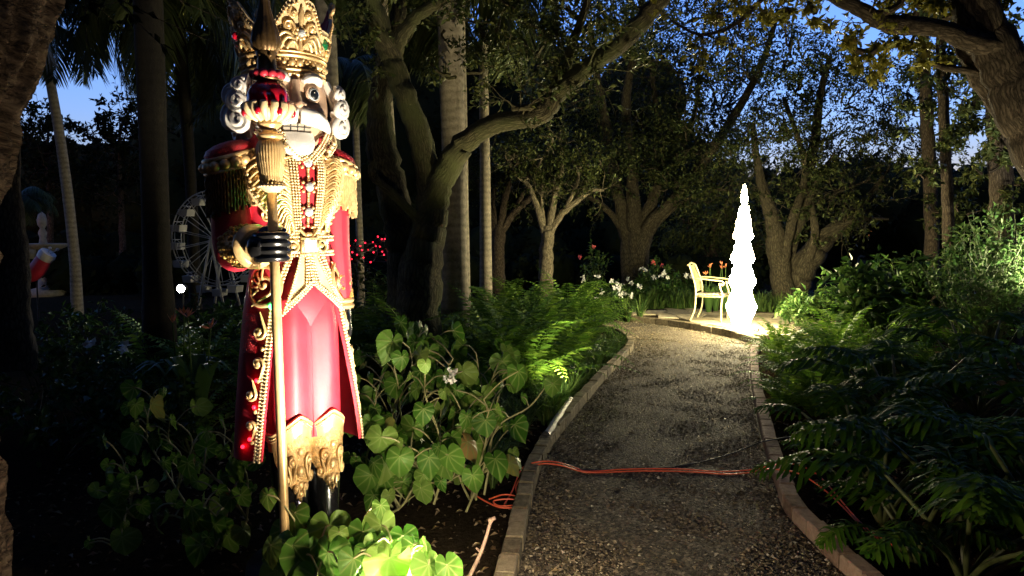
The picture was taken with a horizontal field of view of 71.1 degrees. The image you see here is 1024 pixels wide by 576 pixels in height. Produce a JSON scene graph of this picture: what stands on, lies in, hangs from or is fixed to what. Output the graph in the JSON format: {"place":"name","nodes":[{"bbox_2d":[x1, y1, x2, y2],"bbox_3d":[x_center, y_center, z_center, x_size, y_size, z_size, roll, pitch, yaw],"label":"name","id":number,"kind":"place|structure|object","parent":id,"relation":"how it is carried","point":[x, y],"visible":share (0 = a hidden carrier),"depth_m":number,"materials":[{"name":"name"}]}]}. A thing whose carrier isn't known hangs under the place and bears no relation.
{"place":"outdoors","nodes":[
{"label":"outdoors","id":0,"kind":"place"},
{"bbox_2d":[21,186,58,226],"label":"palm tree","id":1,"kind":"object","parent":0,"point":[30,197],"visible":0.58,"depth_m":15.87,"materials":[{"name":"green plant"}]},
{"bbox_2d":[30,247,58,320],"bbox_3d":[-8.564,-0.071,13.036,0.737,1.365,0.300,0,5,0],"label":"stocking ornament","id":2,"kind":"object","parent":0,"point":[43,260],"visible":0.74,"depth_m":12.92,"materials":[{"name":"red fabric"}]},
{"bbox_2d":[0,255,1023,575],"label":"ground","id":3,"kind":"structure","parent":0,"point":[28,475],"depth_m":4.34,"materials":[{"name":"soil"}]},
{"bbox_2d":[0,0,65,575],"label":"oak tree","id":4,"kind":"object","parent":3,"relation":"on","point":[27,31],"visible":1,"depth_m":1.73,"materials":[{"name":"brown plant"}]},
{"bbox_2d":[29,211,66,297],"bbox_3d":[-11.753,-0.851,17.989,1.154,2.130,1.154,-2,5,-28],"label":"stone fountain","id":5,"kind":"object","parent":3,"relation":"on","point":[34,249],"visible":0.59,"depth_m":17.84,"materials":[{"name":"grey stone"}]},
{"bbox_2d":[20,91,128,242],"bbox_3d":[-14.083,-2.588,21.125,4.778,6.914,3.500,2,5,19],"label":"dark tree","id":6,"kind":"object","parent":3,"relation":"on","point":[47,176],"visible":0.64,"depth_m":20.31,"materials":[{"name":"green plant"}]},
{"bbox_2d":[39,4,118,314],"bbox_3d":[-9.030,-2.534,14.143,2.721,6.098,2.849,2,5,22],"label":"palm tree","id":7,"kind":"object","parent":3,"relation":"on","point":[50,80],"visible":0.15,"depth_m":13.78,"materials":[{"name":"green plant"}]},
{"bbox_2d":[0,378,157,466],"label":"shrub","id":8,"kind":"object","parent":3,"relation":"on","point":[38,436],"visible":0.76,"depth_m":4.99,"materials":[{"name":"green plant"}]},
{"bbox_2d":[33,300,130,378],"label":"shrub","id":9,"kind":"object","parent":3,"relation":"on","point":[84,323],"visible":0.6,"depth_m":7.56,"materials":[{"name":"green plant"}]},
{"bbox_2d":[35,298,141,365],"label":"shrub","id":10,"kind":"object","parent":3,"relation":"on","point":[116,323],"visible":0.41,"depth_m":8.42,"materials":[{"name":"green plant"}]},
{"bbox_2d":[57,338,132,430],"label":"flowering shrub","id":11,"kind":"object","parent":3,"relation":"on","point":[96,368],"visible":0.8,"depth_m":5.57,"materials":[{"name":"green plant"}]},
{"bbox_2d":[48,374,173,458],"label":"shrub","id":12,"kind":"object","parent":3,"relation":"on","point":[98,411],"visible":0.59,"depth_m":4.94,"materials":[{"name":"green plant"}]},
{"bbox_2d":[0,0,229,371],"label":"slim tree","id":13,"kind":"object","parent":3,"relation":"on","point":[18,347],"visible":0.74,"depth_m":5.93,"materials":[{"name":"green plant"}]},
{"bbox_2d":[53,74,186,254],"bbox_3d":[-12.014,-2.810,21.856,4.393,7.476,3.512,0,5,0],"label":"dark tree","id":14,"kind":"object","parent":3,"relation":"on","point":[102,120],"visible":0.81,"depth_m":21.45,"materials":[{"name":"green plant"}]},
{"bbox_2d":[82,433,162,555],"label":"begonia plant","id":15,"kind":"object","parent":3,"relation":"on","point":[125,539],"visible":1,"depth_m":3.74,"materials":[{"name":"green plant"}]},
{"bbox_2d":[47,307,238,404],"bbox_3d":[-3.398,0.639,6.816,1.647,0.851,1.922,9,11,34],"label":"fern","id":16,"kind":"object","parent":3,"relation":"on","point":[171,352],"visible":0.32,"depth_m":6.83,"materials":[{"name":"green plant"}]},
{"bbox_2d":[45,0,258,83],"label":"palm tree","id":17,"kind":"object","parent":3,"relation":"on","point":[102,53],"visible":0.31,"depth_m":12.76,"materials":[{"name":"green plant"}]},
{"bbox_2d":[133,0,177,400],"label":"palm tree","id":18,"kind":"object","parent":3,"relation":"on","point":[158,300],"visible":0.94,"depth_m":6.85,"materials":[{"name":"brown plant"}]},
{"bbox_2d":[108,351,213,409],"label":"shrub","id":19,"kind":"object","parent":3,"relation":"on","point":[157,380],"visible":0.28,"depth_m":6.23,"materials":[{"name":"green plant"}]},
{"bbox_2d":[120,379,212,506],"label":"begonia plant","id":20,"kind":"object","parent":3,"relation":"on","point":[132,437],"visible":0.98,"depth_m":4.10,"materials":[{"name":"green plant"}]},
{"bbox_2d":[106,373,234,453],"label":"shrub","id":21,"kind":"object","parent":3,"relation":"on","point":[190,418],"visible":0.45,"depth_m":5.12,"materials":[{"name":"green plant"}]},
{"bbox_2d":[61,0,285,323],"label":"palm tree","id":22,"kind":"object","parent":3,"relation":"on","point":[177,40],"visible":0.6,"depth_m":12.30,"materials":[{"name":"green plant"}]},
{"bbox_2d":[106,314,242,391],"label":"fern","id":23,"kind":"object","parent":3,"relation":"on","point":[167,346],"visible":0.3,"depth_m":6.80,"materials":[{"name":"green plant"}]},
{"bbox_2d":[132,306,228,413],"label":"lily plant","id":24,"kind":"object","parent":3,"relation":"on","point":[158,366],"visible":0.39,"depth_m":5.77,"materials":[{"name":"green plant"}]},
{"bbox_2d":[143,307,232,429],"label":"lily plant","id":25,"kind":"object","parent":3,"relation":"on","point":[202,372],"visible":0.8,"depth_m":5.41,"materials":[{"name":"green plant"}]},
{"bbox_2d":[152,473,251,567],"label":"begonia plant","id":26,"kind":"object","parent":3,"relation":"on","point":[212,525],"visible":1,"depth_m":3.51,"materials":[{"name":"green plant"}]},
{"bbox_2d":[177,298,241,383],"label":"shrub","id":27,"kind":"object","parent":3,"relation":"on","point":[205,335],"visible":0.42,"depth_m":7.70,"materials":[{"name":"green plant"}]},
{"bbox_2d":[170,191,248,337],"bbox_3d":[-4.105,-0.266,10.011,1.467,2.178,0.428,1,5,14],"label":"ferris wheel","id":28,"kind":"object","parent":3,"relation":"on","point":[232,287],"visible":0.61,"depth_m":10.00,"materials":[{"name":"white metal"}]},
{"bbox_2d":[193,414,265,521],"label":"begonia plant","id":29,"kind":"object","parent":3,"relation":"on","point":[235,469],"visible":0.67,"depth_m":3.87,"materials":[{"name":"green plant"}]},
{"bbox_2d":[198,0,363,575],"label":"nutcracker statue","id":30,"kind":"object","parent":3,"relation":"on","point":[306,245],"visible":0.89,"depth_m":3.15,"materials":[{"name":"red wood"}]},
{"bbox_2d":[240,0,295,532],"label":"ceremonial staff","id":31,"kind":"object","parent":30,"relation":"attached to","point":[267,107],"visible":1,"depth_m":2.85,"materials":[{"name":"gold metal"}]},
{"bbox_2d":[259,487,350,575],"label":"begonia plant","id":32,"kind":"object","parent":3,"relation":"on","point":[320,525],"visible":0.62,"depth_m":2.98,"materials":[{"name":"green plant"}]},
{"bbox_2d":[279,498,426,575],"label":"begonia plant","id":33,"kind":"object","parent":3,"relation":"on","point":[371,545],"visible":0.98,"depth_m":2.84,"materials":[{"name":"green plant"}]},
{"bbox_2d":[337,54,396,307],"bbox_3d":[-3.382,-2.155,14.840,1.983,5.232,2.112,-3,5,-30],"label":"palm tree","id":34,"kind":"object","parent":3,"relation":"on","point":[353,73],"visible":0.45,"depth_m":14.20,"materials":[{"name":"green plant"}]},
{"bbox_2d":[350,250,387,316],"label":"shrub","id":35,"kind":"object","parent":3,"relation":"on","point":[383,289],"visible":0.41,"depth_m":9.51,"materials":[{"name":"green plant"}]},
{"bbox_2d":[314,0,425,149],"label":"palm tree","id":36,"kind":"object","parent":3,"relation":"on","point":[331,76],"visible":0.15,"depth_m":7.75,"materials":[{"name":"green plant"}]},
{"bbox_2d":[253,0,523,253],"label":"palm tree","id":37,"kind":"object","parent":3,"relation":"on","point":[422,35],"visible":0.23,"depth_m":10.51,"materials":[{"name":"green plant"}]},
{"bbox_2d":[354,315,434,455],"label":"begonia plant","id":38,"kind":"object","parent":3,"relation":"on","point":[404,329],"visible":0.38,"depth_m":4.58,"materials":[{"name":"green plant"}]},
{"bbox_2d":[343,374,483,512],"bbox_3d":[-0.565,0.894,3.937,0.636,0.800,0.777,-3,6,-35],"label":"begonia plant","id":39,"kind":"object","parent":3,"relation":"on","point":[384,473],"visible":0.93,"depth_m":3.83,"materials":[{"name":"green plant"}]},
{"bbox_2d":[349,317,479,403],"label":"fern","id":40,"kind":"object","parent":3,"relation":"on","point":[365,371],"visible":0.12,"depth_m":6.61,"materials":[{"name":"green plant"}]},
{"bbox_2d":[367,321,481,504],"bbox_3d":[-0.471,0.748,4.106,0.622,1.063,0.806,-3,5,-30],"label":"begonia plant","id":41,"kind":"object","parent":3,"relation":"on","point":[429,351],"visible":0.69,"depth_m":4.06,"materials":[{"name":"green plant"}]},
{"bbox_2d":[401,535,462,575],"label":"begonia plant","id":42,"kind":"object","parent":3,"relation":"on","point":[431,563],"visible":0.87,"depth_m":2.81,"materials":[{"name":"green plant"}]},
{"bbox_2d":[351,294,530,395],"bbox_3d":[-0.737,0.529,6.802,1.991,1.057,2.270,-1,5,-17],"label":"fern","id":43,"kind":"object","parent":3,"relation":"on","point":[465,311],"visible":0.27,"depth_m":6.88,"materials":[{"name":"green plant"}]},
{"bbox_2d":[437,0,469,329],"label":"palm tree","id":44,"kind":"object","parent":3,"relation":"on","point":[455,265],"visible":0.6,"depth_m":7.83,"materials":[{"name":"grey plant"}]},
{"bbox_2d":[380,330,543,389],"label":"fern","id":45,"kind":"object","parent":3,"relation":"on","point":[481,344],"visible":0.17,"depth_m":6.51,"materials":[{"name":"green plant"}]},
{"bbox_2d":[416,338,528,500],"bbox_3d":[-0.090,0.786,4.253,0.663,0.961,0.915,4,6,40],"label":"begonia plant","id":46,"kind":"object","parent":3,"relation":"on","point":[508,368],"visible":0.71,"depth_m":4.21,"materials":[{"name":"green plant"}]},
{"bbox_2d":[407,0,578,299],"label":"palm tree","id":47,"kind":"object","parent":3,"relation":"on","point":[485,232],"visible":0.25,"depth_m":11.82,"materials":[{"name":"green plant"}]},
{"bbox_2d":[426,0,569,309],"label":"palm tree","id":48,"kind":"object","parent":3,"relation":"on","point":[542,5],"visible":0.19,"depth_m":9.91,"materials":[{"name":"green plant"}]},
{"bbox_2d":[332,0,690,403],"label":"oak tree","id":49,"kind":"object","parent":3,"relation":"on","point":[414,244],"visible":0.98,"depth_m":6.78,"materials":[{"name":"brown plant"}]},
{"bbox_2d":[465,376,561,511],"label":"begonia plant","id":50,"kind":"object","parent":3,"relation":"on","point":[552,388],"visible":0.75,"depth_m":4.35,"materials":[{"name":"green plant"}]},
{"bbox_2d":[6,377,1023,575],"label":"fallen leaves","id":51,"kind":"object","parent":3,"relation":"on","point":[92,553],"visible":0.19,"depth_m":4.15,"materials":[{"name":"brown plant"}]},
{"bbox_2d":[468,130,562,304],"bbox_3d":[-0.171,-1.607,14.940,2.613,4.103,1.661,0,5,0],"label":"tree","id":52,"kind":"object","parent":3,"relation":"on","point":[500,225],"visible":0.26,"depth_m":14.86,"materials":[{"name":"green plant"}]},
{"bbox_2d":[446,281,590,348],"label":"fern","id":53,"kind":"object","parent":3,"relation":"on","point":[517,329],"visible":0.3,"depth_m":7.61,"materials":[{"name":"green plant"}]},
{"bbox_2d":[20,0,1023,296],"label":"woodland","id":54,"kind":"object","parent":3,"relation":"on","point":[106,266],"visible":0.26,"depth_m":23.47,"materials":[{"name":"plant"}]},
{"bbox_2d":[438,297,609,388],"bbox_3d":[-0.019,0.620,7.271,2.098,0.829,2.113,5,7,-1],"label":"fern","id":55,"kind":"object","parent":3,"relation":"on","point":[488,351],"visible":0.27,"depth_m":7.29,"materials":[{"name":"green plant"}]},
{"bbox_2d":[442,318,639,388],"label":"fern","id":56,"kind":"object","parent":3,"relation":"on","point":[544,364],"visible":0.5,"depth_m":6.71,"materials":[{"name":"green plant"}]},
{"bbox_2d":[469,292,619,363],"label":"fern","id":57,"kind":"object","parent":3,"relation":"on","point":[550,316],"visible":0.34,"depth_m":8.22,"materials":[{"name":"green plant"}]},
{"bbox_2d":[465,328,630,488],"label":"grass","id":58,"kind":"structure","parent":3,"relation":"on","point":[546,406],"depth_m":6.17,"materials":[{"name":"green plant"}]},
{"bbox_2d":[478,119,621,305],"bbox_3d":[0.679,-1.389,13.378,2.693,3.598,1.686,0,5,0],"label":"tree","id":59,"kind":"object","parent":3,"relation":"on","point":[550,223],"visible":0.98,"depth_m":13.34,"materials":[{"name":"green plant"}]},
{"bbox_2d":[494,324,633,575],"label":"kerb","id":60,"kind":"structure","parent":3,"relation":"on","point":[509,560],"depth_m":4.47,"materials":[{"name":"brick"}]},
{"bbox_2d":[499,298,633,364],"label":"fern","id":61,"kind":"object","parent":3,"relation":"on","point":[584,336],"visible":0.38,"depth_m":8.13,"materials":[{"name":"green plant"}]},
{"bbox_2d":[517,280,637,325],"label":"fern","id":62,"kind":"object","parent":3,"relation":"on","point":[587,291],"visible":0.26,"depth_m":10.54,"materials":[{"name":"green plant"}]},
{"bbox_2d":[531,268,642,326],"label":"fern","id":63,"kind":"object","parent":3,"relation":"on","point":[596,305],"visible":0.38,"depth_m":10.12,"materials":[{"name":"green plant"}]},
{"bbox_2d":[578,238,612,284],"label":"flowering shrub","id":64,"kind":"object","parent":3,"relation":"on","point":[594,265],"visible":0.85,"depth_m":15.99,"materials":[{"name":"green plant"}]},
{"bbox_2d":[505,0,803,286],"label":"oak tree","id":65,"kind":"object","parent":3,"relation":"on","point":[635,225],"visible":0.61,"depth_m":15.70,"materials":[{"name":"green plant"}]},
{"bbox_2d":[614,315,762,342],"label":"kerb","id":66,"kind":"structure","parent":3,"relation":"on","point":[717,330],"depth_m":11.51,"materials":[{"name":"brick"}]},
{"bbox_2d":[568,284,838,321],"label":"grass","id":67,"kind":"structure","parent":3,"relation":"on","point":[654,300],"depth_m":13.83,"materials":[{"name":"green plant"}]},
{"bbox_2d":[649,161,787,261],"bbox_3d":[5.508,-1.452,18.890,4.041,3.917,2.304,0,5,0],"label":"thicket tree","id":68,"kind":"object","parent":3,"relation":"on","point":[712,240],"visible":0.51,"depth_m":18.75,"materials":[{"name":"green plant"}]},
{"bbox_2d":[735,326,803,371],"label":"fern","id":69,"kind":"object","parent":3,"relation":"on","point":[770,357],"visible":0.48,"depth_m":8.01,"materials":[{"name":"green plant"}]},
{"bbox_2d":[738,315,822,355],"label":"fern","id":70,"kind":"object","parent":3,"relation":"on","point":[774,336],"visible":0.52,"depth_m":8.90,"materials":[{"name":"green plant"}]},
{"bbox_2d":[739,347,850,410],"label":"fern","id":71,"kind":"object","parent":3,"relation":"on","point":[780,398],"visible":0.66,"depth_m":6.40,"materials":[{"name":"green plant"}]},
{"bbox_2d":[774,283,825,328],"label":"shrub","id":72,"kind":"object","parent":3,"relation":"on","point":[797,300],"visible":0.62,"depth_m":10.57,"materials":[{"name":"green plant"}]},
{"bbox_2d":[735,351,888,421],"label":"fern","id":73,"kind":"object","parent":3,"relation":"on","point":[806,377],"visible":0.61,"depth_m":6.12,"materials":[{"name":"green plant"}]},
{"bbox_2d":[731,317,896,387],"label":"fern","id":74,"kind":"object","parent":3,"relation":"on","point":[806,346],"visible":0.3,"depth_m":7.39,"materials":[{"name":"green plant"}]},
{"bbox_2d":[749,340,883,575],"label":"kerb","id":75,"kind":"structure","parent":3,"relation":"on","point":[809,524],"depth_m":3.99,"materials":[{"name":"brick"}]},
{"bbox_2d":[785,266,861,323],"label":"shrub","id":76,"kind":"object","parent":3,"relation":"on","point":[822,290],"visible":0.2,"depth_m":10.69,"materials":[{"name":"green plant"}]},
{"bbox_2d":[704,1,959,301],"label":"oak tree","id":77,"kind":"object","parent":3,"relation":"on","point":[789,266],"visible":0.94,"depth_m":13.66,"materials":[{"name":"green plant"}]},
{"bbox_2d":[648,0,1023,180],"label":"oak tree","id":78,"kind":"object","parent":3,"relation":"on","point":[982,38],"visible":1,"depth_m":4.45,"materials":[{"name":"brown plant"}]},
{"bbox_2d":[760,301,918,353],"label":"fern","id":79,"kind":"object","parent":3,"relation":"on","point":[843,329],"visible":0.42,"depth_m":8.39,"materials":[{"name":"green plant"}]},
{"bbox_2d":[767,324,937,401],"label":"fern","id":80,"kind":"object","parent":3,"relation":"on","point":[819,342],"visible":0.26,"depth_m":6.77,"materials":[{"name":"green plant"}]},
{"bbox_2d":[822,253,910,336],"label":"shrub","id":81,"kind":"object","parent":3,"relation":"on","point":[875,291],"visible":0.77,"depth_m":8.49,"materials":[{"name":"green plant"}]},
{"bbox_2d":[754,383,994,479],"bbox_3d":[2.373,0.967,4.730,1.192,0.581,1.268,-1,5,-12],"label":"philodendron","id":82,"kind":"object","parent":3,"relation":"on","point":[843,401],"visible":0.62,"depth_m":4.84,"materials":[{"name":"green plant"}]},
{"bbox_2d":[749,426,1023,525],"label":"philodendron","id":83,"kind":"object","parent":3,"relation":"on","point":[881,516],"visible":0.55,"depth_m":3.91,"materials":[{"name":"green plant"}]},
{"bbox_2d":[772,339,1023,440],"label":"philodendron","id":84,"kind":"object","parent":3,"relation":"on","point":[943,378],"visible":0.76,"depth_m":5.36,"materials":[{"name":"green plant"}]},
{"bbox_2d":[781,442,1023,575],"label":"philodendron","id":85,"kind":"object","parent":3,"relation":"on","point":[984,564],"visible":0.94,"depth_m":3.17,"materials":[{"name":"green plant"}]},
{"bbox_2d":[790,397,1023,545],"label":"philodendron","id":86,"kind":"object","parent":3,"relation":"on","point":[875,436],"visible":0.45,"depth_m":3.77,"materials":[{"name":"green plant"}]},
{"bbox_2d":[792,370,1023,471],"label":"philodendron","id":87,"kind":"object","parent":3,"relation":"on","point":[1006,422],"visible":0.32,"depth_m":5.04,"materials":[{"name":"green plant"}]},
{"bbox_2d":[815,476,1018,568],"bbox_3d":[1.982,1.103,3.548,0.958,0.499,1.171,4,6,44],"label":"philodendron","id":88,"kind":"object","parent":3,"relation":"on","point":[828,538],"visible":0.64,"depth_m":3.30,"materials":[{"name":"green plant"}]},
{"bbox_2d":[885,249,951,356],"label":"shrub","id":89,"kind":"object","parent":3,"relation":"on","point":[915,283],"visible":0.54,"depth_m":8.94,"materials":[{"name":"green plant"}]},
{"bbox_2d":[822,305,1023,416],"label":"philodendron","id":90,"kind":"object","parent":3,"relation":"on","point":[979,408],"visible":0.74,"depth_m":6.51,"materials":[{"name":"green plant"}]},
{"bbox_2d":[872,1,980,320],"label":"slim tree","id":91,"kind":"object","parent":3,"relation":"on","point":[932,214],"visible":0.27,"depth_m":12.84,"materials":[{"name":"green plant"}]},
{"bbox_2d":[837,362,1023,482],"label":"philodendron","id":92,"kind":"object","parent":3,"relation":"on","point":[939,436],"visible":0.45,"depth_m":4.64,"materials":[{"name":"green plant"}]},
{"bbox_2d":[878,318,995,383],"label":"fern","id":93,"kind":"object","parent":3,"relation":"on","point":[924,354],"visible":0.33,"depth_m":7.61,"materials":[{"name":"green plant"}]},
{"bbox_2d":[886,0,989,336],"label":"slim tree","id":94,"kind":"object","parent":3,"relation":"on","point":[949,199],"visible":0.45,"depth_m":10.24,"materials":[{"name":"green plant"}]},
{"bbox_2d":[883,410,1023,535],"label":"philodendron","id":95,"kind":"object","parent":3,"relation":"on","point":[1016,518],"visible":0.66,"depth_m":3.44,"materials":[{"name":"green plant"}]},
{"bbox_2d":[886,333,1023,402],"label":"philodendron","id":96,"kind":"object","parent":3,"relation":"on","point":[971,349],"visible":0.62,"depth_m":6.06,"materials":[{"name":"green plant"}]},
{"bbox_2d":[899,291,1023,359],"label":"fern","id":97,"kind":"object","parent":3,"relation":"on","point":[948,334],"visible":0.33,"depth_m":8.59,"materials":[{"name":"green plant"}]},
{"bbox_2d":[905,222,1023,347],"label":"shrub","id":98,"kind":"object","parent":3,"relation":"on","point":[957,253],"visible":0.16,"depth_m":9.52,"materials":[{"name":"green plant"}]},
{"bbox_2d":[913,6,1023,347],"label":"slim tree","id":99,"kind":"object","parent":3,"relation":"on","point":[994,153],"visible":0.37,"depth_m":9.39,"materials":[{"name":"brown plant"}]},
{"bbox_2d":[916,202,1023,362],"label":"shrub","id":100,"kind":"object","parent":3,"relation":"on","point":[995,302],"visible":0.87,"depth_m":8.09,"materials":[{"name":"green plant"}]},
{"bbox_2d":[21,0,1023,175],"label":"sky","id":101,"kind":"structure","parent":0,"point":[74,101],"materials":[{"name":"blue"}]},
{"bbox_2d":[518,320,845,575],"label":"path","id":102,"kind":"structure","parent":0,"point":[621,531],"depth_m":4.53,"materials":[{"name":"grey gravel"}]},
{"bbox_2d":[525,320,841,575],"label":"fallen leaves","id":103,"kind":"object","parent":102,"relation":"on","point":[639,549],"visible":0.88,"depth_m":4.86,"materials":[{"name":"brown plant"}]},
{"bbox_2d":[515,463,878,538],"bbox_3d":[1.046,1.191,4.386,2.015,0.116,0.854,1,5,16],"label":"cable","id":104,"kind":"object","parent":102,"relation":"on","point":[842,506],"visible":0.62,"depth_m":4.66,"materials":[{"name":"red rubber"}]},
{"bbox_2d":[629,308,850,344],"bbox_3d":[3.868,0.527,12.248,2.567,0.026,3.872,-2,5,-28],"label":"paving","id":105,"kind":"structure","parent":0,"point":[710,318],"depth_m":12.24,"materials":[{"name":"beige stone"}]},
{"bbox_2d":[687,262,729,321],"bbox_3d":[3.291,0.053,12.008,0.637,0.968,0.586,2,5,28],"label":"garden chair","id":106,"kind":"object","parent":105,"relation":"on","point":[721,293],"visible":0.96,"depth_m":11.96,"materials":[{"name":"beige wood"}]},
{"bbox_2d":[726,184,756,331],"bbox_3d":[3.419,-0.442,10.604,0.448,2.168,0.456,0,5,0],"label":"light tree","id":107,"kind":"object","parent":105,"relation":"on","point":[741,306],"visible":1,"depth_m":10.51,"materials":[{"name":"white plastic"}]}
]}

